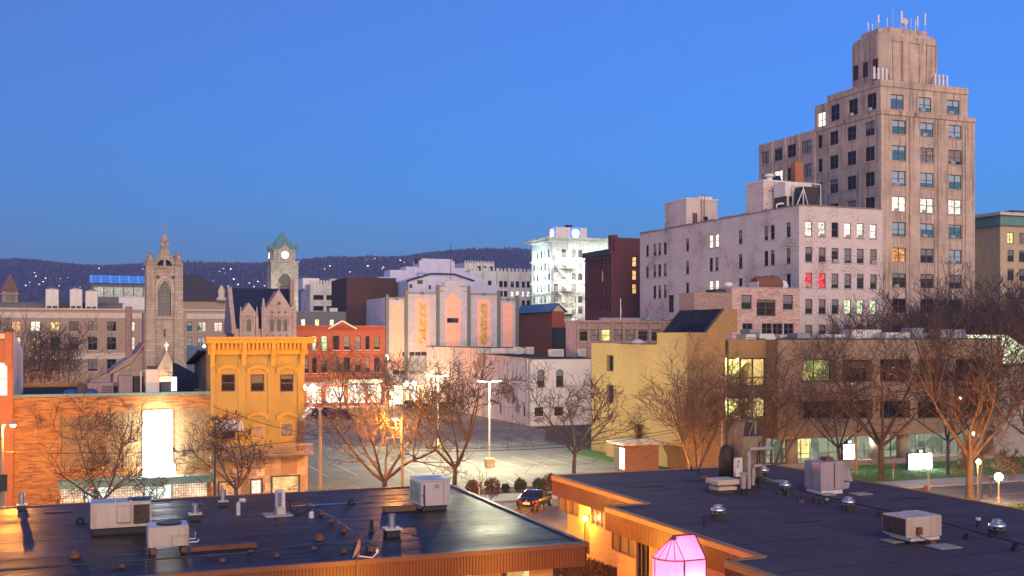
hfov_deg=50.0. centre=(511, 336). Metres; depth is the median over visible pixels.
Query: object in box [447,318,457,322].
window
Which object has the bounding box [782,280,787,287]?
roof cowl
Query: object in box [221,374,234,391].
window
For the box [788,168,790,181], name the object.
window
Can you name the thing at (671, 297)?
window
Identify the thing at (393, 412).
back street
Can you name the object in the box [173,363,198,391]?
lean to roof
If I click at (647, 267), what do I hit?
window
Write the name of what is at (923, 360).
window
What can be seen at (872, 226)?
window
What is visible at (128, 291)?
window
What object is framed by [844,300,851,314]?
window
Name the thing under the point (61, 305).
roof screen
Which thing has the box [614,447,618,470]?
door
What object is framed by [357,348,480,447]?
bare tree
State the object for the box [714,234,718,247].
window
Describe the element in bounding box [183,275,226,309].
hipped roof building
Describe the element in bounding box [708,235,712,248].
window
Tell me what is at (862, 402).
window
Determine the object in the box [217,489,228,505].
flue stack
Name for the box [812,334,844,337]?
rooftop unit
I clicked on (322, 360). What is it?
window
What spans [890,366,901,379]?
lit christmas tree
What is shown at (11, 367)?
orange brick building
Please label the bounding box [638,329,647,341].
window
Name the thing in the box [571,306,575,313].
window
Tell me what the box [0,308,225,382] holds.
hospital building
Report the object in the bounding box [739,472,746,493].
exhaust stack
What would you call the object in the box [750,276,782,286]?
barrel tank
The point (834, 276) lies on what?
window
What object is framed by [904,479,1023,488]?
kerb
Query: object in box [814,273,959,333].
tall bare tree
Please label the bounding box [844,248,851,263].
window
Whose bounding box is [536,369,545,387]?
window
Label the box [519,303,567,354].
blue roofed building
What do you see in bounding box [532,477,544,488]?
round shrub
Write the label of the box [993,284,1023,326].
tall bare tree
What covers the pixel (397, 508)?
duct sleeper
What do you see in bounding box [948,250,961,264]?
window
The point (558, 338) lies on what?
lift shaft
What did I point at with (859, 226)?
window
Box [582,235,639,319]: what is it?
dark red office building
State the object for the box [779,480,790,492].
exhaust fan
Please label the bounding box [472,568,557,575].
window
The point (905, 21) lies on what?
dish antenna
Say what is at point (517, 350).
condenser unit
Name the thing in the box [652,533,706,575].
glowing lantern bay
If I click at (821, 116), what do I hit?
window
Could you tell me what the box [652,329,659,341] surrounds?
window
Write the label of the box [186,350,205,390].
timber wing
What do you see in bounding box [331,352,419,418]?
bare tree
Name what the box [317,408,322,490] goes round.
utility pole
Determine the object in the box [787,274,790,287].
window
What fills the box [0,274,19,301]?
pyramid tower
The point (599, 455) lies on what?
lawn
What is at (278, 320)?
window
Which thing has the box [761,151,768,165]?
window
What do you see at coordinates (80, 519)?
drain cap
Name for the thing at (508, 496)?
pavement
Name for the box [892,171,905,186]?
window
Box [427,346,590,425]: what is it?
peeling white building
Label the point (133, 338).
window
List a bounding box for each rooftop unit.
[736,334,755,339]
[740,329,760,333]
[756,334,775,339]
[774,335,786,337]
[787,333,811,337]
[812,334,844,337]
[841,330,880,337]
[875,332,909,337]
[901,328,924,337]
[929,329,967,337]
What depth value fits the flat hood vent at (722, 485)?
59.84 m
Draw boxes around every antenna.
[901,11,902,28]
[903,18,907,28]
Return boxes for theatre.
[366,242,518,404]
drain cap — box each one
[69,550,80,557]
[75,516,84,522]
[314,533,323,540]
[347,498,354,503]
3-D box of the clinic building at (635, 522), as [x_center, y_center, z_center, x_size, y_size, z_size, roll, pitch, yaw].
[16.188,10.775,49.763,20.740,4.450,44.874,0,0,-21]
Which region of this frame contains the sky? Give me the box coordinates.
[0,0,1023,265]
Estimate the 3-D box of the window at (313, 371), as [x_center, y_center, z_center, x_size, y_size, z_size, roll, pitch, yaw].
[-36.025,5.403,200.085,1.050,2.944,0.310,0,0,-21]
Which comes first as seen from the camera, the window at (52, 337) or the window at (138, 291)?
the window at (52, 337)
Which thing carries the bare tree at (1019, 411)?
on the lawn at (902, 473)
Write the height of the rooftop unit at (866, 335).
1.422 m
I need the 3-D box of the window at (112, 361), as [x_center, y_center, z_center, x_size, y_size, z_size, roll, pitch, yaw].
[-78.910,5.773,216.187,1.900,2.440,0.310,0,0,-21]
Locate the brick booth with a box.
[606,439,666,470]
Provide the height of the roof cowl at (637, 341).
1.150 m
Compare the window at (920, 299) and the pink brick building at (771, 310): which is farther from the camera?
the window at (920, 299)
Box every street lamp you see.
[0,422,17,506]
[389,407,403,485]
[976,459,980,500]
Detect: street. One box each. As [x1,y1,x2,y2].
[304,407,459,418]
[498,481,1023,532]
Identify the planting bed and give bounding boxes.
[477,487,551,494]
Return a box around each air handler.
[87,382,112,392]
[118,375,132,392]
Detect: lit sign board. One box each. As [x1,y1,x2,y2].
[841,440,854,469]
[906,449,931,469]
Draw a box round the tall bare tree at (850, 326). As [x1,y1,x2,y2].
[800,304,930,333]
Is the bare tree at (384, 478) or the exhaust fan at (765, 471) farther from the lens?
the bare tree at (384, 478)
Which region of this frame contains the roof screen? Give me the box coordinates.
[0,302,123,308]
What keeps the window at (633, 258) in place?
in the dark red office building at (612, 274)
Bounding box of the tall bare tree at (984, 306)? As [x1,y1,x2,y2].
[933,273,1023,340]
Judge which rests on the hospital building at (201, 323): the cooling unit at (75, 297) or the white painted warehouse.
the cooling unit at (75, 297)
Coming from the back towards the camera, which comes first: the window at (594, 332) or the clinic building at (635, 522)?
the window at (594, 332)
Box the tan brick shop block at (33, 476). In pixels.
[13,381,212,505]
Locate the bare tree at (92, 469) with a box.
[24,386,178,504]
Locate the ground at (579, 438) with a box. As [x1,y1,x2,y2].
[315,405,1022,465]
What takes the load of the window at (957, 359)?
in the tan brick civic building at (623, 365)
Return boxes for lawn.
[565,449,673,468]
[850,457,1023,481]
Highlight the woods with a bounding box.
[0,247,531,310]
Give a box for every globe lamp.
[304,385,314,415]
[925,462,931,488]
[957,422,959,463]
[995,473,1002,502]
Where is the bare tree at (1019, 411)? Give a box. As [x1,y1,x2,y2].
[937,344,1023,434]
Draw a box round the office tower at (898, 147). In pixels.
[759,27,975,330]
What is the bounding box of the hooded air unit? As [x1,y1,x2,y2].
[804,456,852,493]
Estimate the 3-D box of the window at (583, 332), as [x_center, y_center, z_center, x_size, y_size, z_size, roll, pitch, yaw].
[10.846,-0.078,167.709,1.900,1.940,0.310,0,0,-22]
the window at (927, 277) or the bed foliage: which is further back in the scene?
the window at (927, 277)
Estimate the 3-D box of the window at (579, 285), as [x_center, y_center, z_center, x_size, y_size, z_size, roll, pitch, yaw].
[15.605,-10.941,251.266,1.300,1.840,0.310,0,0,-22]
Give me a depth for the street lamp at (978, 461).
80.63 m
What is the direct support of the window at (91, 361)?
in the hospital building at (201, 323)
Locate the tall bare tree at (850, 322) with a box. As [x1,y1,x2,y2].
[830,314,868,333]
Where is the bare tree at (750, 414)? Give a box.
[695,339,860,464]
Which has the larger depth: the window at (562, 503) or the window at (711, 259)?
the window at (711, 259)
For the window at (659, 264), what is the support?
in the white painted warehouse
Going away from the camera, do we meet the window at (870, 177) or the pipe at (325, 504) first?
the pipe at (325, 504)
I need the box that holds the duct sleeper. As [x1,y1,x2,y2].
[382,505,415,511]
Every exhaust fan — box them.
[711,504,725,520]
[762,466,768,477]
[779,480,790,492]
[841,496,855,510]
[988,519,1006,537]
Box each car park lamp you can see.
[428,374,447,451]
[478,379,500,467]
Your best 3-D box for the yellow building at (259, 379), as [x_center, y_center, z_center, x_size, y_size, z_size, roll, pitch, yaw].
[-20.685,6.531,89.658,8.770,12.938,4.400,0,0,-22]
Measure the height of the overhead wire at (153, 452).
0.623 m
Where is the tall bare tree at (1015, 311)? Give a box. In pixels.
[909,266,1023,344]
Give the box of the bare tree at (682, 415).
[597,334,770,467]
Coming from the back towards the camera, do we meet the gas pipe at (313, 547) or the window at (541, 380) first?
the window at (541, 380)
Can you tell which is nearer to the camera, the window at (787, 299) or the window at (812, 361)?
the window at (812, 361)
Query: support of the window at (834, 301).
in the white painted warehouse
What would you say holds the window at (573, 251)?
in the floodlit corner building at (558, 269)
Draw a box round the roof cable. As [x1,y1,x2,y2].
[286,505,313,511]
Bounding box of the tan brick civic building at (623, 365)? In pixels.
[591,308,1023,468]
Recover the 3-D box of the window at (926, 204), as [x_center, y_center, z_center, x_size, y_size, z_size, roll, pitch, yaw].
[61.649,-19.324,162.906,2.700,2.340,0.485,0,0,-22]
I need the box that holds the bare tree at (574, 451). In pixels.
[501,355,654,473]
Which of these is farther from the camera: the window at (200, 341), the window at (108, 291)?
the window at (108, 291)
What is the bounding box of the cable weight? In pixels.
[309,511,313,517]
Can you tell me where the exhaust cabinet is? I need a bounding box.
[140,366,158,391]
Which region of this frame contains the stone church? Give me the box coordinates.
[107,222,205,381]
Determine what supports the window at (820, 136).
in the office tower at (898, 147)
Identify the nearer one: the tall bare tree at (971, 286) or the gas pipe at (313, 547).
the gas pipe at (313, 547)
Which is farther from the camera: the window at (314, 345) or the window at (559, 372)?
the window at (314, 345)
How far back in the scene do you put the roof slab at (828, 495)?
57.26 m
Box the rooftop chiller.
[774,181,810,208]
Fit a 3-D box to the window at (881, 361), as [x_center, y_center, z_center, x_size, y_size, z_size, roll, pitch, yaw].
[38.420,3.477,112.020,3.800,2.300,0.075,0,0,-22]
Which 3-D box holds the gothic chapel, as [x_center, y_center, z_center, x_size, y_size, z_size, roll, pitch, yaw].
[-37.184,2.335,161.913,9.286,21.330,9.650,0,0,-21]
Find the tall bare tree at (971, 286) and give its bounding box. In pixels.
[904,260,1023,340]
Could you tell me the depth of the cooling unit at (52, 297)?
218.28 m
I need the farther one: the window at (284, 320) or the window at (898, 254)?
the window at (898, 254)
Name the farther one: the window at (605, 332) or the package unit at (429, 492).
the window at (605, 332)
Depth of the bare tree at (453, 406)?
88.31 m
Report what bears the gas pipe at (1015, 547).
on the clinic building at (635, 522)
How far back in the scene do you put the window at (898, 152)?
161.17 m
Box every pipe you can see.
[0,543,377,571]
[285,501,374,506]
[309,502,373,551]
[369,520,374,531]
[700,516,706,525]
[762,476,1023,551]
[975,517,981,526]
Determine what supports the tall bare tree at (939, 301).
on the ground at (579, 438)
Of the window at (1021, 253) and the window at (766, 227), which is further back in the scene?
the window at (1021, 253)
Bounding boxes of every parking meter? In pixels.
[476,482,481,495]
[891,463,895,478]
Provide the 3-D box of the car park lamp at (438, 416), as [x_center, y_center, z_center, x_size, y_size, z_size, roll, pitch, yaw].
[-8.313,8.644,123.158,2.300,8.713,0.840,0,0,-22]
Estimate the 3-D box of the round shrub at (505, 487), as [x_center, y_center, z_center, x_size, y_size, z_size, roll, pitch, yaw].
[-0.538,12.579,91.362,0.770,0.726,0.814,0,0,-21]
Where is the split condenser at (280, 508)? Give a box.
[262,489,320,517]
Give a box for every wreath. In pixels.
[83,488,96,502]
[149,485,165,498]
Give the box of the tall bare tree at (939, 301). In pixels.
[846,254,1020,334]
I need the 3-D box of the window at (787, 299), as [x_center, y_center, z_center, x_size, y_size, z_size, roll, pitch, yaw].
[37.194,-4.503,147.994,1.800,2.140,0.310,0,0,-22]
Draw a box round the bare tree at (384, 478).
[290,351,493,486]
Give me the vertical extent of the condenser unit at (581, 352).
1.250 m
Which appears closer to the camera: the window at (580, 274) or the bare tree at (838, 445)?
the bare tree at (838, 445)
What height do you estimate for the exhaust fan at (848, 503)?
0.686 m
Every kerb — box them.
[493,497,557,502]
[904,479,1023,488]
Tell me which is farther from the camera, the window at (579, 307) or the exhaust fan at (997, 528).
the window at (579, 307)
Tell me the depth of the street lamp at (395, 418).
86.56 m
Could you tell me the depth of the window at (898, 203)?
161.17 m
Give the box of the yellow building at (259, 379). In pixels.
[203,337,316,495]
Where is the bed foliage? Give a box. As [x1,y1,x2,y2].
[558,557,616,575]
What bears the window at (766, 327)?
in the pink brick building at (771, 310)
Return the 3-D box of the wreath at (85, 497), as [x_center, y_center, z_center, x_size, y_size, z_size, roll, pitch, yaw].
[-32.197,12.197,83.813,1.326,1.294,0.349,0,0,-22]
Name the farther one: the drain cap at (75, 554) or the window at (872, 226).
the window at (872, 226)
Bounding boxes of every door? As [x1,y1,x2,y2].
[584,513,589,555]
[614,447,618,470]
[637,542,648,575]
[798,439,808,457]
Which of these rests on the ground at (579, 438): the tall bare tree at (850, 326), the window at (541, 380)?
the tall bare tree at (850, 326)
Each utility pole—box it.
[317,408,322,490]
[851,383,858,474]
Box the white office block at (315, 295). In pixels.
[298,278,336,311]
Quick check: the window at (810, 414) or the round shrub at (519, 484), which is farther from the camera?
the window at (810, 414)
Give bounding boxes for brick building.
[0,328,22,506]
[566,320,670,357]
[679,286,799,338]
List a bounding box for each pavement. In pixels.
[304,405,395,408]
[480,491,556,500]
[876,473,1023,486]
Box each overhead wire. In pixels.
[13,438,317,453]
[213,406,317,435]
[322,438,400,447]
[322,438,599,446]
[404,421,712,448]
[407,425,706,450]
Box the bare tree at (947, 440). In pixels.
[867,342,1015,474]
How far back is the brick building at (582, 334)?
169.43 m
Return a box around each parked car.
[304,407,316,414]
[312,407,330,417]
[327,409,357,419]
[404,400,425,409]
[516,488,551,511]
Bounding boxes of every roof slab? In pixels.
[818,493,836,500]
[848,492,872,495]
[880,538,904,543]
[925,543,961,549]
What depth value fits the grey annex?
214.20 m
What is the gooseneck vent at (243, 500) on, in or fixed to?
on the shop building at (466, 533)
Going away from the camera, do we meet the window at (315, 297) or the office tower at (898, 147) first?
the office tower at (898, 147)
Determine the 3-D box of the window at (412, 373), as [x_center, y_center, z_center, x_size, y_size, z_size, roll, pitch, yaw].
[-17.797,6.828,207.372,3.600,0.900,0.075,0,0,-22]
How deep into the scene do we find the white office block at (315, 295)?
251.66 m
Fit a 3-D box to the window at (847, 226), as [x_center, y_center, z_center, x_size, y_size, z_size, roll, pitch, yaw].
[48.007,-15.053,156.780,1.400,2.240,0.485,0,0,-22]
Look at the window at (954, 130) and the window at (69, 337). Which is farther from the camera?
the window at (69, 337)
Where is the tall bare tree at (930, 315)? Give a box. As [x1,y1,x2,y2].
[871,283,1023,338]
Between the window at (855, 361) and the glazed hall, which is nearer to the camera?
the window at (855, 361)
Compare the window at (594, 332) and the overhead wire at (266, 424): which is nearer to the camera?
the overhead wire at (266, 424)
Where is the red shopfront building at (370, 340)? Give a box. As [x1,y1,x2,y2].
[296,320,385,406]
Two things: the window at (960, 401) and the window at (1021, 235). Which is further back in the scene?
the window at (1021, 235)
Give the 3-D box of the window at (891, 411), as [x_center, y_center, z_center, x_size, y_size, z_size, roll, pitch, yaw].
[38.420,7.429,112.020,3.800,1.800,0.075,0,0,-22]
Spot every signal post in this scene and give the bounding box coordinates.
[3,491,4,506]
[213,449,215,495]
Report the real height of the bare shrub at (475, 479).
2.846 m
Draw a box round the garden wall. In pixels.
[605,419,636,456]
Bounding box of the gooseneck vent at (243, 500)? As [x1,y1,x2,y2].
[236,498,245,515]
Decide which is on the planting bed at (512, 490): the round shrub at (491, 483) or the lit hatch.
the round shrub at (491, 483)
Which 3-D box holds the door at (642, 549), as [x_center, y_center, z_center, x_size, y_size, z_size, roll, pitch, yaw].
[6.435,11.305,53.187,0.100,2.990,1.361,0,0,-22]
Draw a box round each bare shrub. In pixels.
[456,466,494,494]
[480,486,499,499]
[508,499,551,517]
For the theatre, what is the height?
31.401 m
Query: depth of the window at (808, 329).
154.62 m
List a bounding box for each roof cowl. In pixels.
[631,339,644,343]
[723,282,733,287]
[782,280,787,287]
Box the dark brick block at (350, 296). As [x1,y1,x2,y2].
[331,277,395,325]
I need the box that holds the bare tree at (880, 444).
[781,297,965,480]
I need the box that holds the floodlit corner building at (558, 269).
[523,225,607,327]
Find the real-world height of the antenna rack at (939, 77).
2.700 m
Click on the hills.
(72, 279)
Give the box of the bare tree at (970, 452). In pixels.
[843,267,1023,498]
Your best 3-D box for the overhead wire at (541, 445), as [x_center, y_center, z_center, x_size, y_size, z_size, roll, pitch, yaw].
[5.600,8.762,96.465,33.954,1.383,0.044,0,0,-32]
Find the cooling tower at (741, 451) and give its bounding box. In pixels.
[718,419,772,488]
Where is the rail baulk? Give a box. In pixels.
[190,542,256,551]
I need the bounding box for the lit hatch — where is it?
[171,377,176,390]
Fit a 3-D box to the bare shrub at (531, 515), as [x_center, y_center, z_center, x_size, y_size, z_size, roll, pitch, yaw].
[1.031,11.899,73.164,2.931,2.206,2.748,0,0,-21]
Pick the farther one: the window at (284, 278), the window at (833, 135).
the window at (284, 278)
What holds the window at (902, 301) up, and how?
in the office tower at (898, 147)
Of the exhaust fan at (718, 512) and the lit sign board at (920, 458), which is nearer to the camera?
the exhaust fan at (718, 512)
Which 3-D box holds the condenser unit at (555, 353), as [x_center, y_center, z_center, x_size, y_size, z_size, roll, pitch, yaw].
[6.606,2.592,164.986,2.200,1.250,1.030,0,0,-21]
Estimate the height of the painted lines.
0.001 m
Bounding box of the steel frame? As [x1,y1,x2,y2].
[792,183,820,205]
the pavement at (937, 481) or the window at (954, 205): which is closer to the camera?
the pavement at (937, 481)
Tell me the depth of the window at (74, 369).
213.86 m
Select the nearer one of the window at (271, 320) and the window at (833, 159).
the window at (271, 320)
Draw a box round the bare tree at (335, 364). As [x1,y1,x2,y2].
[305,332,370,408]
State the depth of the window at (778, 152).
183.62 m
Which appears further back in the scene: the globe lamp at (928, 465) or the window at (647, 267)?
the window at (647, 267)
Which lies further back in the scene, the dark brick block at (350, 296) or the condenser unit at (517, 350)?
the dark brick block at (350, 296)
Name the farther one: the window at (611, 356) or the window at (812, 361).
the window at (611, 356)
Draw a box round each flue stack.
[16,492,27,509]
[188,502,203,520]
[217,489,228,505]
[382,513,401,537]
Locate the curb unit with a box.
[883,510,940,544]
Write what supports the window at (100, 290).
in the glazed hall
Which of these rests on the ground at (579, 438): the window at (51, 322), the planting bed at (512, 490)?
the planting bed at (512, 490)
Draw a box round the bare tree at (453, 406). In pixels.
[360,337,531,485]
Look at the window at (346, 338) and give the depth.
202.40 m
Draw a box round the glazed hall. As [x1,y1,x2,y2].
[89,275,144,302]
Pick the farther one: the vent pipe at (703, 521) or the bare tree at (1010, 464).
the bare tree at (1010, 464)
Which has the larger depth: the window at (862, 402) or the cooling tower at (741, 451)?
the window at (862, 402)
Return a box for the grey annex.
[296,308,345,324]
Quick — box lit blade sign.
[143,410,175,476]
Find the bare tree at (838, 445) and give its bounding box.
[779,372,909,460]
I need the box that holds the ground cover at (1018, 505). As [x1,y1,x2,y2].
[1003,503,1023,508]
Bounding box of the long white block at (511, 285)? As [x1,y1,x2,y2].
[455,261,531,306]
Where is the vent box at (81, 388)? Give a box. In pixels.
[77,384,86,392]
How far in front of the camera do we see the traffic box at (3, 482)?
72.27 m
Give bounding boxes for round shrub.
[465,479,479,492]
[484,477,500,491]
[501,483,509,490]
[514,477,526,490]
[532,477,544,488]
[542,473,555,488]
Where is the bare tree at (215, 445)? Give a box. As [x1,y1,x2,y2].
[148,409,273,494]
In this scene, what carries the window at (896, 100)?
in the office tower at (898, 147)
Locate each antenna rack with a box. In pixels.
[872,67,889,84]
[930,73,947,85]
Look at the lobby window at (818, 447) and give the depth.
112.87 m
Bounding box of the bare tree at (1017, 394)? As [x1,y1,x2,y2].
[931,357,1023,498]
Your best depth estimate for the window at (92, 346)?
214.98 m
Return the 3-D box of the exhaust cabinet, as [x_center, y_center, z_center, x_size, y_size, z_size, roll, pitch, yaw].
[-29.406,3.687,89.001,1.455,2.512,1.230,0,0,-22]
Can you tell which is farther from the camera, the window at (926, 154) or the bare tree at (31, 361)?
the window at (926, 154)
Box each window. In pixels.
[0,362,7,395]
[11,321,20,331]
[31,321,40,331]
[50,321,59,331]
[50,337,59,350]
[69,321,78,331]
[69,337,78,350]
[70,359,78,371]
[87,359,97,371]
[88,322,97,331]
[88,337,97,350]
[94,287,103,296]
[104,287,112,296]
[106,322,116,331]
[106,337,116,350]
[106,359,115,371]
[114,287,122,296]
[124,287,132,296]
[132,322,135,331]
[132,337,134,349]
[134,287,142,296]
[158,281,170,315]
[187,322,192,331]
[187,337,191,345]
[197,322,206,331]
[197,337,205,346]
[213,322,222,331]
[220,482,233,494]
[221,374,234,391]
[247,319,250,330]
[251,374,263,391]
[251,480,260,493]
[252,425,263,438]
[270,319,273,330]
[273,476,297,492]
[277,319,280,330]
[278,273,291,288]
[280,374,292,391]
[280,422,293,437]
[283,319,286,330]
[304,358,308,373]
[307,387,321,403]
[312,336,316,350]
[312,358,316,373]
[313,295,322,299]
[313,306,322,310]
[321,336,327,350]
[321,358,327,373]
[326,295,330,300]
[326,386,343,402]
[332,336,339,350]
[343,336,350,350]
[344,357,349,372]
[348,385,365,403]
[355,336,361,350]
[355,357,360,371]
[365,336,369,350]
[365,357,369,372]
[368,384,381,402]
[374,336,379,349]
[374,357,379,372]
[409,351,426,355]
[409,370,426,374]
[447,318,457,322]
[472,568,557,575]
[535,407,542,415]
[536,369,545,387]
[554,407,562,415]
[555,369,563,387]
[558,497,577,516]
[571,249,575,257]
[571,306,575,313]
[578,250,581,257]
[578,273,582,280]
[578,284,581,291]
[578,306,581,313]
[580,329,586,341]
[591,329,598,341]
[592,508,602,527]
[602,329,609,341]
[610,355,613,370]
[612,533,634,557]
[614,329,621,341]
[626,329,633,341]
[632,257,635,266]
[632,270,636,280]
[632,284,636,294]
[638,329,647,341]
[645,245,648,257]
[645,266,648,278]
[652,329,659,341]
[657,264,660,277]
[663,285,666,298]
[669,295,673,312]
[685,261,688,274]
[686,239,688,251]
[686,283,688,292]
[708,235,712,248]
[708,258,712,272]
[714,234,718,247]
[714,257,718,271]
[725,358,764,385]
[726,397,764,417]
[737,230,742,244]
[737,254,742,269]
[741,295,752,309]
[742,323,751,328]
[756,299,776,316]
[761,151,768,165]
[762,323,770,333]
[763,226,768,241]
[763,251,768,266]
[766,432,968,462]
[769,225,774,240]
[770,250,774,265]
[773,148,781,162]
[773,323,781,334]
[775,170,781,179]
[782,295,793,310]
[784,323,792,334]
[785,222,790,238]
[785,248,790,264]
[787,144,795,158]
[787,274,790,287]
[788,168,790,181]
[801,140,811,155]
[804,163,811,177]
[804,359,829,381]
[804,401,829,417]
[805,221,812,236]
[805,247,812,262]
[805,273,812,288]
[805,299,812,314]
[805,325,811,336]
[817,135,822,149]
[817,159,821,173]
[818,111,824,126]
[818,222,826,237]
[818,247,826,262]
[818,273,826,288]
[818,299,826,314]
[819,325,824,333]
[829,131,838,146]
[829,155,838,170]
[829,179,838,194]
[830,104,839,122]
[831,222,838,237]
[831,248,838,263]
[831,273,838,288]
[831,299,838,314]
[842,360,865,381]
[842,400,865,417]
[844,223,851,238]
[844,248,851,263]
[844,274,851,289]
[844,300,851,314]
[846,126,855,142]
[846,150,855,166]
[846,175,855,191]
[848,98,857,117]
[848,200,855,206]
[856,224,864,238]
[856,249,864,264]
[856,274,864,289]
[857,300,862,314]
[864,120,874,137]
[864,146,874,162]
[864,171,874,187]
[866,93,876,112]
[866,197,874,207]
[870,224,877,239]
[870,249,877,264]
[870,274,877,289]
[870,300,875,314]
[880,359,902,381]
[880,400,902,417]
[890,94,904,110]
[892,120,905,135]
[892,145,905,161]
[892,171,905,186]
[892,196,905,212]
[892,222,905,237]
[892,248,905,262]
[892,273,904,288]
[892,299,904,313]
[918,97,931,113]
[918,360,940,381]
[918,401,940,417]
[920,122,934,137]
[920,147,934,163]
[920,173,934,188]
[920,198,934,213]
[920,223,934,238]
[920,249,934,263]
[920,274,933,288]
[920,299,932,311]
[947,100,959,115]
[948,125,961,140]
[948,150,961,165]
[948,175,961,190]
[948,200,961,215]
[948,225,961,239]
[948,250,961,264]
[949,275,960,289]
[956,359,976,380]
[956,401,974,417]
[1007,232,1012,243]
[1007,250,1014,262]
[1007,269,1012,280]
[1019,233,1023,244]
[1019,250,1023,262]
[1019,269,1023,280]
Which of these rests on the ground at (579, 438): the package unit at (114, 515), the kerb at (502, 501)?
the kerb at (502, 501)
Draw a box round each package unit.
[90,496,151,535]
[146,520,199,554]
[409,475,450,510]
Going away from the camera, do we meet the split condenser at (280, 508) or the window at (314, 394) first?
the split condenser at (280, 508)
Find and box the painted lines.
[304,427,1018,513]
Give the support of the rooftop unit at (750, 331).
on the tan brick civic building at (623, 365)
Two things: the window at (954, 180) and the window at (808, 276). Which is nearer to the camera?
the window at (808, 276)
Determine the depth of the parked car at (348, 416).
169.28 m
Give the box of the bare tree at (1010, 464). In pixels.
[951,443,1023,496]
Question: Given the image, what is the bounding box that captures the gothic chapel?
[224,279,296,336]
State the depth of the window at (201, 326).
222.57 m
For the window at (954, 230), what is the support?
in the office tower at (898, 147)
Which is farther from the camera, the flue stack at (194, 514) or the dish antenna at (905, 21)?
the dish antenna at (905, 21)
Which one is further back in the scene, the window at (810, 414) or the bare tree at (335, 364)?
the bare tree at (335, 364)
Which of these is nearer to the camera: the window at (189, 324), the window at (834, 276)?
the window at (834, 276)
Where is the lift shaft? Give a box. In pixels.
[552,328,565,355]
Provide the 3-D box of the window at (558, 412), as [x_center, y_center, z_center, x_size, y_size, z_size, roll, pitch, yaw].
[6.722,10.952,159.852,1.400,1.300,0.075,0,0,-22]
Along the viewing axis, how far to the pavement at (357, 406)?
200.65 m
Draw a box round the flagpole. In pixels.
[719,377,722,446]
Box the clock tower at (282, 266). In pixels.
[266,228,299,310]
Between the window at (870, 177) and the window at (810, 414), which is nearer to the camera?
the window at (810, 414)
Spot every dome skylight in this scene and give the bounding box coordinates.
[63,389,77,393]
[83,388,97,392]
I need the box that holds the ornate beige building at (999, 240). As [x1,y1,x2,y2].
[975,210,1023,337]
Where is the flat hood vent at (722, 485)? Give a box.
[706,477,740,493]
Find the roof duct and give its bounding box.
[599,318,641,319]
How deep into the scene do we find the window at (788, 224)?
156.14 m
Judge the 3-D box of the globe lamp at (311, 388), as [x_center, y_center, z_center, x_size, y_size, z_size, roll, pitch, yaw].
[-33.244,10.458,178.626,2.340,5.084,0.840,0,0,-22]
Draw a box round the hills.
[0,251,531,310]
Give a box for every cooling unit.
[46,288,58,307]
[70,288,81,307]
[85,290,97,308]
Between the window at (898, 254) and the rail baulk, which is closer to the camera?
the rail baulk
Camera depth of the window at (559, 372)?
159.96 m
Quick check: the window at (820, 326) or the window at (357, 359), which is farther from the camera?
the window at (357, 359)
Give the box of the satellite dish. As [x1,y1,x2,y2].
[352,538,378,574]
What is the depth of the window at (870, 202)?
162.16 m
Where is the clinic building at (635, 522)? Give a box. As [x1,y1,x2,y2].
[551,464,1023,575]
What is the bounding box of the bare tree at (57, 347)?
[0,305,122,383]
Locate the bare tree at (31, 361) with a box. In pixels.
[21,325,84,383]
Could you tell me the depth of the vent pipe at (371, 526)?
48.15 m
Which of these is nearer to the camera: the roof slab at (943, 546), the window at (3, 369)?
the roof slab at (943, 546)
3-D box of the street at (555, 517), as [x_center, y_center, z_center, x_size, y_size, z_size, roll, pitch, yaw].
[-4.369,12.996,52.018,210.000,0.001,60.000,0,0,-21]
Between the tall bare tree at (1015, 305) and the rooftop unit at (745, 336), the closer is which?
the rooftop unit at (745, 336)
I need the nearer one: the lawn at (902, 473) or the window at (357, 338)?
the lawn at (902, 473)
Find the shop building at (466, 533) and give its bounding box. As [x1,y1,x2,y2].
[0,484,588,575]
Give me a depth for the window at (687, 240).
182.32 m
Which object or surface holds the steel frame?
on the white painted warehouse
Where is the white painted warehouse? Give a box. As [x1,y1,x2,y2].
[640,162,882,336]
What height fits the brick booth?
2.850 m
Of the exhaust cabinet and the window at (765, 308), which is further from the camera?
the window at (765, 308)
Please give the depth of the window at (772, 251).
159.72 m
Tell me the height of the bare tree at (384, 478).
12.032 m
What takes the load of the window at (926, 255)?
in the office tower at (898, 147)
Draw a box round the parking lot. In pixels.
[304,414,618,490]
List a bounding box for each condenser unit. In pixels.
[133,376,143,391]
[513,347,521,354]
[525,347,533,354]
[548,349,563,357]
[577,349,585,356]
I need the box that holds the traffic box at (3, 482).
[0,474,7,490]
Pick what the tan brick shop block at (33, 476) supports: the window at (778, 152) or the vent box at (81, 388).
the vent box at (81, 388)
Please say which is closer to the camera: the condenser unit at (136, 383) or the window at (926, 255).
the condenser unit at (136, 383)

